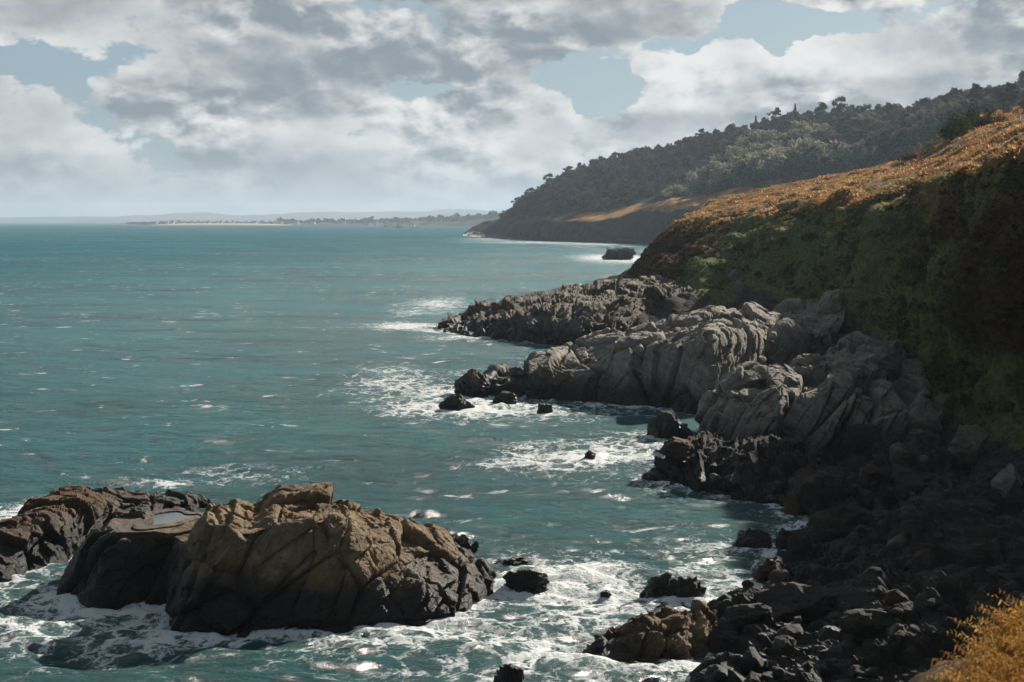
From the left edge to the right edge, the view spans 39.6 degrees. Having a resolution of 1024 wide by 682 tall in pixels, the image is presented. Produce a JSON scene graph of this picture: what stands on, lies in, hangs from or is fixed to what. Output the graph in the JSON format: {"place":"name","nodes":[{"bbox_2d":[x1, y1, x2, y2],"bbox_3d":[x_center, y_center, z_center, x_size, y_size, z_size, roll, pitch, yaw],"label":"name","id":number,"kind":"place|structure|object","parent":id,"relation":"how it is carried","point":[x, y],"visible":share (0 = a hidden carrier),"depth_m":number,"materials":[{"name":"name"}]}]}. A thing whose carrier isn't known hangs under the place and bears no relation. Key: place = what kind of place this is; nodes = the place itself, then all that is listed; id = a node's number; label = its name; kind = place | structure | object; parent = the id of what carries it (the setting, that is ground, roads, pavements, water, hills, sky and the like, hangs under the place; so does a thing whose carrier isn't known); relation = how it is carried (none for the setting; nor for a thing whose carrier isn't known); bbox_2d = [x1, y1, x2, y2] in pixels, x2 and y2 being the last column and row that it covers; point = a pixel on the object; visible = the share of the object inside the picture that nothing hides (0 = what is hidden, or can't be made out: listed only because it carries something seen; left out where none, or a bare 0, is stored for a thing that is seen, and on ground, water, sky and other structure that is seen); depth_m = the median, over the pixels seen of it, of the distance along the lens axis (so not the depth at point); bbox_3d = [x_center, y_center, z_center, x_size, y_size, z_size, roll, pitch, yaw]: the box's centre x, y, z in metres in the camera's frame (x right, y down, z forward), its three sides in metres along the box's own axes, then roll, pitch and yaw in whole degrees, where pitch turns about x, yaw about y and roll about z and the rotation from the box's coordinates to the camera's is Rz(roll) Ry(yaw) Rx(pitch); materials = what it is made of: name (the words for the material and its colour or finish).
{"place":"outdoors","nodes":[
{"label":"outdoors","id":0,"kind":"place"},
{"bbox_2d":[158,223,286,224],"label":"beach","id":1,"kind":"structure","parent":0,"point":[221,224],"depth_m":5564.68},
{"bbox_2d":[0,209,504,222],"bbox_3d":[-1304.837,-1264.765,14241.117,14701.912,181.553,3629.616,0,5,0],"label":"hills","id":2,"kind":"structure","parent":0,"point":[214,217],"depth_m":13555.11,"materials":[{"name":"grey"}]},
{"bbox_2d":[130,214,504,225],"bbox_3d":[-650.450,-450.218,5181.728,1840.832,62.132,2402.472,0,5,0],"label":"terrain","id":3,"kind":"structure","parent":0,"point":[469,222],"depth_m":4965.75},
{"bbox_2d":[124,221,289,224],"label":"undergrowth","id":4,"kind":"object","parent":3,"relation":"on","point":[150,222],"visible":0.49,"depth_m":5691.11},
{"bbox_2d":[277,210,504,223],"bbox_3d":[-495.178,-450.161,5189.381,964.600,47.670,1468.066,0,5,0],"label":"woodland","id":5,"kind":"object","parent":3,"relation":"on","point":[457,217],"visible":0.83,"depth_m":5109.50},
{"bbox_2d":[0,222,811,681],"bbox_3d":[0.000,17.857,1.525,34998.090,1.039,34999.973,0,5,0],"label":"sea","id":6,"kind":"structure","parent":0,"point":[226,364],"depth_m":119.16,"materials":[{"name":"teal liquid"}]},
{"bbox_2d":[0,484,211,582],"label":"sea rock","id":7,"kind":"object","parent":6,"relation":"in","point":[60,524],"visible":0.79,"depth_m":78.23,"materials":[{"name":"stone"}]},
{"bbox_2d":[56,482,496,637],"bbox_3d":[-11.281,10.259,69.222,21.543,7.147,17.430,0,5,0],"label":"sea rock","id":8,"kind":"object","parent":6,"relation":"in","point":[315,555],"visible":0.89,"depth_m":64.56,"materials":[{"name":"stone"}]},
{"bbox_2d":[148,512,200,524],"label":"rock pool","id":9,"kind":"object","parent":8,"relation":"on","point":[167,517],"visible":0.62,"depth_m":72.11,"materials":[{"name":"grey liquid"}]},
{"bbox_2d":[438,393,474,410],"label":"sea rock","id":10,"kind":"object","parent":6,"relation":"in","point":[457,401],"visible":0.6,"depth_m":135.65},
{"bbox_2d":[454,368,490,397],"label":"sea rock","id":11,"kind":"object","parent":6,"relation":"in","point":[473,383],"visible":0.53,"depth_m":145.74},
{"bbox_2d":[492,391,516,404],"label":"sea rock","id":12,"kind":"object","parent":6,"relation":"in","point":[507,397],"visible":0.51,"depth_m":139.30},
{"bbox_2d":[486,376,524,396],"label":"sea rock","id":13,"kind":"object","parent":6,"relation":"in","point":[497,386],"visible":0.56,"depth_m":145.23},
{"bbox_2d":[493,663,524,681],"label":"sea rock","id":14,"kind":"object","parent":6,"relation":"in","point":[510,672],"visible":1,"depth_m":53.90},
{"bbox_2d":[500,556,532,565],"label":"sea rock","id":15,"kind":"object","parent":6,"relation":"in","point":[517,560],"visible":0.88,"depth_m":74.61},
{"bbox_2d":[502,569,549,593],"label":"sea rock","id":16,"kind":"object","parent":6,"relation":"in","point":[530,581],"visible":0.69,"depth_m":69.34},
{"bbox_2d":[537,402,552,413],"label":"sea rock","id":17,"kind":"object","parent":6,"relation":"in","point":[543,407],"visible":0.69,"depth_m":132.74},
{"bbox_2d":[527,363,572,399],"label":"sea rock","id":18,"kind":"object","parent":6,"relation":"in","point":[545,381],"visible":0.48,"depth_m":144.10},
{"bbox_2d":[460,231,644,243],"bbox_3d":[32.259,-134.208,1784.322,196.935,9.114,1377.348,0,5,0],"label":"rock shelf","id":19,"kind":"object","parent":6,"relation":"in","point":[526,237],"visible":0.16,"depth_m":1390.11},
{"bbox_2d":[601,247,635,259],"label":"sea rock","id":20,"kind":"object","parent":6,"relation":"in","point":[625,253],"visible":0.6,"depth_m":656.63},
{"bbox_2d":[582,600,723,663],"bbox_3d":[6.688,12.745,61.971,5.699,3.301,12.266,2,5,18],"label":"sea rock","id":21,"kind":"object","parent":6,"relation":"in","point":[668,632],"visible":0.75,"depth_m":58.84,"materials":[{"name":"stone"}]},
{"bbox_2d":[639,572,671,597],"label":"sea rock","id":22,"kind":"object","parent":6,"relation":"in","point":[656,586],"visible":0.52,"depth_m":67.69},
{"bbox_2d":[646,410,692,438],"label":"boulder","id":23,"kind":"object","parent":6,"relation":"in","point":[664,424],"visible":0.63,"depth_m":117.71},
{"bbox_2d":[668,576,705,597],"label":"sea rock","id":24,"kind":"object","parent":6,"relation":"in","point":[682,586],"visible":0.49,"depth_m":66.80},
{"bbox_2d":[641,421,952,516],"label":"rock shelf","id":25,"kind":"object","parent":6,"relation":"in","point":[774,456],"visible":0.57,"depth_m":94.83,"materials":[{"name":"stone"}]},
{"bbox_2d":[658,436,692,460],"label":"boulder","id":26,"kind":"object","parent":25,"relation":"on","point":[677,448],"visible":0.98,"depth_m":99.28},
{"bbox_2d":[709,473,722,484],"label":"boulder","id":27,"kind":"object","parent":25,"relation":"on","point":[715,479],"visible":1,"depth_m":94.39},
{"bbox_2d":[766,480,788,494],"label":"boulder","id":28,"kind":"object","parent":25,"relation":"on","point":[776,487],"visible":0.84,"depth_m":91.53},
{"bbox_2d":[781,494,807,515],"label":"boulder","id":29,"kind":"object","parent":25,"relation":"on","point":[792,505],"visible":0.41,"depth_m":87.57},
{"bbox_2d":[794,466,814,494],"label":"boulder","id":30,"kind":"object","parent":25,"relation":"on","point":[801,474],"visible":0.38,"depth_m":87.11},
{"bbox_2d":[796,472,847,510],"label":"boulder","id":31,"kind":"object","parent":25,"relation":"on","point":[823,490],"visible":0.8,"depth_m":84.97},
{"bbox_2d":[857,464,886,483],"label":"boulder","id":32,"kind":"object","parent":25,"relation":"on","point":[872,471],"visible":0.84,"depth_m":89.97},
{"bbox_2d":[889,442,907,464],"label":"boulder","id":33,"kind":"object","parent":25,"relation":"on","point":[897,449],"visible":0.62,"depth_m":95.33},
{"bbox_2d":[0,0,1023,217],"label":"sky","id":34,"kind":"structure","parent":0,"point":[109,108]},
{"bbox_2d":[464,100,1023,243],"bbox_3d":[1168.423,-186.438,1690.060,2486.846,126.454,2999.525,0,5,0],"label":"hills","id":35,"kind":"structure","parent":0,"point":[648,219],"depth_m":1206.16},
{"bbox_2d":[660,184,690,197],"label":"willow tree","id":36,"kind":"object","parent":35,"relation":"on","point":[677,192],"visible":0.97,"depth_m":1160.58,"materials":[{"name":"green plant"}]},
{"bbox_2d":[684,177,713,194],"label":"willow tree","id":37,"kind":"object","parent":35,"relation":"on","point":[698,185],"visible":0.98,"depth_m":1140.57,"materials":[{"name":"green plant"}]},
{"bbox_2d":[686,160,745,185],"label":"willow tree","id":38,"kind":"object","parent":35,"relation":"on","point":[720,168],"visible":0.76,"depth_m":1119.47,"materials":[{"name":"green plant"}]},
{"bbox_2d":[710,145,753,165],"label":"willow tree","id":39,"kind":"object","parent":35,"relation":"on","point":[733,150],"visible":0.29,"depth_m":1169.71,"materials":[{"name":"green plant"}]},
{"bbox_2d":[731,159,754,186],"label":"bare tree","id":40,"kind":"object","parent":35,"relation":"on","point":[743,167],"visible":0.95,"depth_m":1087.18,"materials":[{"name":"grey plant"}]},
{"bbox_2d":[726,149,774,178],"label":"willow tree","id":41,"kind":"object","parent":35,"relation":"on","point":[761,172],"visible":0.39,"depth_m":1089.13,"materials":[{"name":"green plant"}]},
{"bbox_2d":[499,98,1023,219],"bbox_3d":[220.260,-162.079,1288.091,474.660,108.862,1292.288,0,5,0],"label":"woodland","id":42,"kind":"object","parent":35,"relation":"on","point":[536,198],"visible":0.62,"depth_m":1352.76,"materials":[{"name":"green plant"}]},
{"bbox_2d":[734,129,788,147],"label":"willow tree","id":43,"kind":"object","parent":35,"relation":"on","point":[766,135],"visible":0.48,"depth_m":1211.91,"materials":[{"name":"green plant"}]},
{"bbox_2d":[747,140,782,154],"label":"willow tree","id":44,"kind":"object","parent":35,"relation":"on","point":[757,147],"visible":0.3,"depth_m":1169.05,"materials":[{"name":"green plant"}]},
{"bbox_2d":[743,141,807,176],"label":"willow tree","id":45,"kind":"object","parent":35,"relation":"on","point":[766,161],"visible":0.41,"depth_m":1067.33,"materials":[{"name":"green plant"}]},
{"bbox_2d":[788,162,808,180],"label":"tree","id":46,"kind":"object","parent":35,"relation":"on","point":[794,170],"visible":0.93,"depth_m":1025.27,"materials":[{"name":"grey plant"}]},
{"bbox_2d":[787,120,820,142],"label":"willow tree","id":47,"kind":"object","parent":35,"relation":"on","point":[800,128],"visible":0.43,"depth_m":1197.01,"materials":[{"name":"green plant"}]},
{"bbox_2d":[768,138,840,170],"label":"willow tree","id":48,"kind":"object","parent":35,"relation":"on","point":[805,144],"visible":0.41,"depth_m":1046.04,"materials":[{"name":"green plant"}]},
{"bbox_2d":[814,156,833,174],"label":"pine tree","id":49,"kind":"object","parent":35,"relation":"on","point":[826,167],"visible":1,"depth_m":989.79,"materials":[{"name":"green plant"}]},
{"bbox_2d":[813,126,836,141],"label":"bare tree","id":50,"kind":"object","parent":35,"relation":"on","point":[823,133],"visible":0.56,"depth_m":1100.31,"materials":[{"name":"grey plant"}]},
{"bbox_2d":[813,141,854,173],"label":"willow tree","id":51,"kind":"object","parent":35,"relation":"on","point":[844,146],"visible":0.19,"depth_m":1028.35,"materials":[{"name":"green plant"}]},
{"bbox_2d":[831,96,849,109],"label":"pine tree","id":52,"kind":"object","parent":35,"relation":"on","point":[842,99],"visible":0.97,"depth_m":1273.73,"materials":[{"name":"green plant"}]},
{"bbox_2d":[850,114,874,128],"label":"bare tree","id":53,"kind":"object","parent":35,"relation":"on","point":[857,122],"visible":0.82,"depth_m":1087.51,"materials":[{"name":"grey plant"}]},
{"bbox_2d":[864,118,880,131],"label":"broadleaf tree","id":54,"kind":"object","parent":35,"relation":"on","point":[869,126],"visible":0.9,"depth_m":1076.81,"materials":[{"name":"green plant"}]},
{"bbox_2d":[903,108,925,127],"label":"bare tree","id":55,"kind":"object","parent":35,"relation":"on","point":[916,118],"visible":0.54,"depth_m":971.50,"materials":[{"name":"grey plant"}]},
{"bbox_2d":[932,102,961,119],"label":"bare tree","id":56,"kind":"object","parent":35,"relation":"on","point":[940,111],"visible":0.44,"depth_m":887.99,"materials":[{"name":"grey plant"}]},
{"bbox_2d":[951,98,973,116],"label":"bare tree","id":57,"kind":"object","parent":35,"relation":"on","point":[957,109],"visible":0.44,"depth_m":848.33,"materials":[{"name":"grey plant"}]},
{"bbox_2d":[957,101,981,121],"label":"pine tree","id":58,"kind":"object","parent":35,"relation":"on","point":[974,106],"visible":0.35,"depth_m":787.63,"materials":[{"name":"green plant"}]},
{"bbox_2d":[965,83,990,102],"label":"pine tree","id":59,"kind":"object","parent":35,"relation":"on","point":[976,89],"visible":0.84,"depth_m":907.34,"materials":[{"name":"green plant"}]},
{"bbox_2d":[976,96,1000,111],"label":"bare tree","id":60,"kind":"object","parent":35,"relation":"on","point":[987,101],"visible":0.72,"depth_m":795.51,"materials":[{"name":"grey plant"}]},
{"bbox_2d":[989,101,1014,115],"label":"bare tree","id":61,"kind":"object","parent":35,"relation":"on","point":[1005,105],"visible":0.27,"depth_m":733.51,"materials":[{"name":"grey plant"}]},
{"bbox_2d":[992,85,1018,102],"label":"broadleaf tree","id":62,"kind":"object","parent":35,"relation":"on","point":[998,93],"visible":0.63,"depth_m":811.02,"materials":[{"name":"green plant"}]},
{"bbox_2d":[1000,82,1020,101],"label":"pine tree","id":63,"kind":"object","parent":35,"relation":"on","point":[1011,96],"visible":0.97,"depth_m":801.38,"materials":[{"name":"green plant"}]},
{"bbox_2d":[585,119,1023,681],"bbox_3d":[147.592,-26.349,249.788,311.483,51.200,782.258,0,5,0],"label":"terrain","id":64,"kind":"structure","parent":0,"point":[1005,439],"depth_m":149.92,"materials":[{"name":"plant"}]},
{"bbox_2d":[435,275,696,344],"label":"rock outcrop","id":65,"kind":"object","parent":64,"relation":"on","point":[565,314],"visible":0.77,"depth_m":221.69,"materials":[{"name":"stone"}]},
{"bbox_2d":[482,297,846,413],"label":"rock outcrop","id":66,"kind":"object","parent":64,"relation":"on","point":[679,363],"visible":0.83,"depth_m":143.85,"materials":[{"name":"stone"}]},
{"bbox_2d":[815,289,845,323],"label":"boulder","id":67,"kind":"object","parent":66,"relation":"on","point":[830,301],"visible":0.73,"depth_m":163.48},
{"bbox_2d":[734,279,743,302],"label":"boulder","id":68,"kind":"object","parent":64,"relation":"on","point":[738,286],"visible":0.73,"depth_m":205.92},
{"bbox_2d":[695,331,942,460],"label":"rock outcrop","id":69,"kind":"object","parent":64,"relation":"on","point":[829,397],"visible":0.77,"depth_m":109.93,"materials":[{"name":"stone"}]},
{"bbox_2d":[871,347,900,379],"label":"boulder","id":70,"kind":"object","parent":69,"relation":"on","point":[890,361],"visible":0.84,"depth_m":118.86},
{"bbox_2d":[932,393,956,420],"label":"boulder","id":71,"kind":"object","parent":69,"relation":"on","point":[946,403],"visible":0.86,"depth_m":109.16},
{"bbox_2d":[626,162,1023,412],"bbox_3d":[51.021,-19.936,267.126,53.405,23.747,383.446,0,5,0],"label":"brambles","id":72,"kind":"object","parent":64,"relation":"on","point":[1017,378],"visible":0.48,"depth_m":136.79,"materials":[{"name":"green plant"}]},
{"bbox_2d":[628,157,1023,353],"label":"fern","id":73,"kind":"object","parent":64,"relation":"on","point":[995,220],"visible":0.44,"depth_m":115.65,"materials":[{"name":"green plant"}]},
{"bbox_2d":[662,117,1023,236],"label":"bracken","id":74,"kind":"object","parent":64,"relation":"on","point":[974,145],"visible":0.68,"depth_m":256.92,"materials":[{"name":"orange plant"}]},
{"bbox_2d":[689,477,1023,681],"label":"rock shelf","id":75,"kind":"object","parent":64,"relation":"on","point":[979,553],"visible":0.72,"depth_m":59.69,"materials":[{"name":"stone"}]},
{"bbox_2d":[703,664,727,681],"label":"boulder","id":76,"kind":"object","parent":75,"relation":"on","point":[716,673],"visible":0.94,"depth_m":53.67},
{"bbox_2d":[706,618,737,653],"bbox_3d":[8.949,12.819,60.133,1.809,2.000,1.602,-2,5,-20],"label":"boulder","id":77,"kind":"object","parent":75,"relation":"on","point":[718,634],"visible":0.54,"depth_m":59.69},
{"bbox_2d":[729,654,751,674],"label":"boulder","id":78,"kind":"object","parent":75,"relation":"on","point":[735,658],"visible":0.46,"depth_m":54.81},
{"bbox_2d":[724,603,773,626],"bbox_3d":[10.084,11.656,60.540,2.185,1.105,1.163,1,5,15],"label":"boulder","id":79,"kind":"object","parent":75,"relation":"on","point":[744,615],"visible":0.92,"depth_m":60.16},
{"bbox_2d":[732,526,771,548],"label":"boulder","id":80,"kind":"object","parent":75,"relation":"on","point":[753,537],"visible":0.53,"depth_m":77.84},
{"bbox_2d":[740,646,763,669],"bbox_3d":[9.242,12.223,54.837,0.939,0.783,1.073,0,5,0],"label":"boulder","id":81,"kind":"object","parent":75,"relation":"on","point":[751,659],"visible":1,"depth_m":54.50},
{"bbox_2d":[752,556,783,580],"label":"boulder","id":82,"kind":"object","parent":75,"relation":"on","point":[764,568],"visible":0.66,"depth_m":70.76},
{"bbox_2d":[768,569,788,583],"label":"boulder","id":83,"kind":"object","parent":75,"relation":"on","point":[779,575],"visible":0.83,"depth_m":67.65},
{"bbox_2d":[772,666,790,679],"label":"boulder","id":84,"kind":"object","parent":75,"relation":"on","point":[778,672],"visible":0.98,"depth_m":52.10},
{"bbox_2d":[775,528,794,549],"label":"boulder","id":85,"kind":"object","parent":75,"relation":"on","point":[782,535],"visible":0.54,"depth_m":77.76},
{"bbox_2d":[774,635,796,655],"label":"boulder","id":86,"kind":"object","parent":75,"relation":"on","point":[784,645],"visible":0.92,"depth_m":56.09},
{"bbox_2d":[777,624,801,637],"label":"boulder","id":87,"kind":"object","parent":75,"relation":"on","point":[793,630],"visible":0.83,"depth_m":57.56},
{"bbox_2d":[756,582,841,624],"bbox_3d":[13.139,11.698,62.493,4.770,2.198,2.820,0,5,0],"label":"boulder","id":88,"kind":"object","parent":75,"relation":"on","point":[789,602],"visible":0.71,"depth_m":61.59,"materials":[{"name":"stone"}]},
{"bbox_2d":[788,528,812,556],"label":"boulder","id":89,"kind":"object","parent":75,"relation":"on","point":[799,543],"visible":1,"depth_m":73.57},
{"bbox_2d":[818,625,840,639],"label":"boulder","id":90,"kind":"object","parent":75,"relation":"on","point":[828,632],"visible":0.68,"depth_m":57.63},
{"bbox_2d":[808,506,871,543],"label":"boulder","id":91,"kind":"object","parent":75,"relation":"on","point":[830,524],"visible":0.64,"depth_m":77.74,"materials":[{"name":"stone"}]},
{"bbox_2d":[848,665,864,676],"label":"boulder","id":92,"kind":"object","parent":75,"relation":"on","point":[854,670],"visible":0.94,"depth_m":51.76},
{"bbox_2d":[840,608,892,646],"bbox_3d":[13.950,11.293,55.624,2.405,1.944,2.268,0,5,0],"label":"boulder","id":93,"kind":"object","parent":75,"relation":"on","point":[860,625],"visible":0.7,"depth_m":54.82,"materials":[{"name":"stone"}]},
{"bbox_2d":[883,589,908,606],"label":"boulder","id":94,"kind":"object","parent":75,"relation":"on","point":[893,596],"visible":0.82,"depth_m":55.85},
{"bbox_2d":[888,607,903,618],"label":"boulder","id":95,"kind":"object","parent":75,"relation":"on","point":[896,612],"visible":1,"depth_m":54.61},
{"bbox_2d":[887,535,907,551],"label":"boulder","id":96,"kind":"object","parent":75,"relation":"on","point":[896,543],"visible":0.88,"depth_m":67.84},
{"bbox_2d":[903,646,926,668],"bbox_3d":[14.852,11.464,51.263,1.250,1.164,1.484,3,6,36],"label":"boulder","id":97,"kind":"object","parent":75,"relation":"on","point":[914,656],"visible":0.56,"depth_m":50.84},
{"bbox_2d":[914,634,930,647],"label":"boulder","id":98,"kind":"object","parent":75,"relation":"on","point":[922,641],"visible":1,"depth_m":50.78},
{"bbox_2d":[911,549,934,564],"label":"boulder","id":99,"kind":"object","parent":75,"relation":"on","point":[925,555],"visible":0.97,"depth_m":62.70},
{"bbox_2d":[923,598,944,609],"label":"boulder","id":100,"kind":"object","parent":75,"relation":"on","point":[932,603],"visible":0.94,"depth_m":54.40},
{"bbox_2d":[990,463,1022,496],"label":"boulder","id":101,"kind":"object","parent":75,"relation":"on","point":[1006,481],"visible":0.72,"depth_m":75.54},
{"bbox_2d":[846,423,881,455],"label":"boulder","id":102,"kind":"object","parent":64,"relation":"on","point":[862,438],"visible":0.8,"depth_m":103.80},
{"bbox_2d":[896,151,917,161],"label":"heath bush","id":103,"kind":"object","parent":64,"relation":"on","point":[908,156],"visible":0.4,"depth_m":315.21,"materials":[{"name":"brown plant"}]},
{"bbox_2d":[896,480,925,494],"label":"boulder","id":104,"kind":"object","parent":64,"relation":"on","point":[916,486],"visible":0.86,"depth_m":86.64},
{"bbox_2d":[913,132,949,154],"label":"heath bush","id":105,"kind":"object","parent":64,"relation":"on","point":[931,144],"visible":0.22,"depth_m":304.36,"materials":[{"name":"brown plant"}]},
{"bbox_2d":[936,109,979,140],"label":"gorse bush","id":106,"kind":"object","parent":64,"relation":"on","point":[946,130],"visible":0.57,"depth_m":297.12,"materials":[{"name":"green plant"}]},
{"bbox_2d":[947,424,988,469],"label":"boulder","id":107,"kind":"object","parent":64,"relation":"on","point":[968,445],"visible":0.9,"depth_m":94.60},
{"bbox_2d":[927,588,1023,681],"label":"bracken","id":108,"kind":"object","parent":64,"relation":"on","point":[1002,660],"visible":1,"depth_m":22.97,"materials":[{"name":"orange plant"}]},
{"bbox_2d":[962,107,1014,127],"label":"gorse bush","id":109,"kind":"object","parent":64,"relation":"on","point":[981,122],"visible":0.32,"depth_m":307.37,"materials":[{"name":"green plant"}]},
{"bbox_2d":[980,106,1023,122],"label":"bracken bush","id":110,"kind":"object","parent":64,"relation":"on","point":[1002,117],"visible":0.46,"depth_m":305.48,"materials":[{"name":"brown plant"}]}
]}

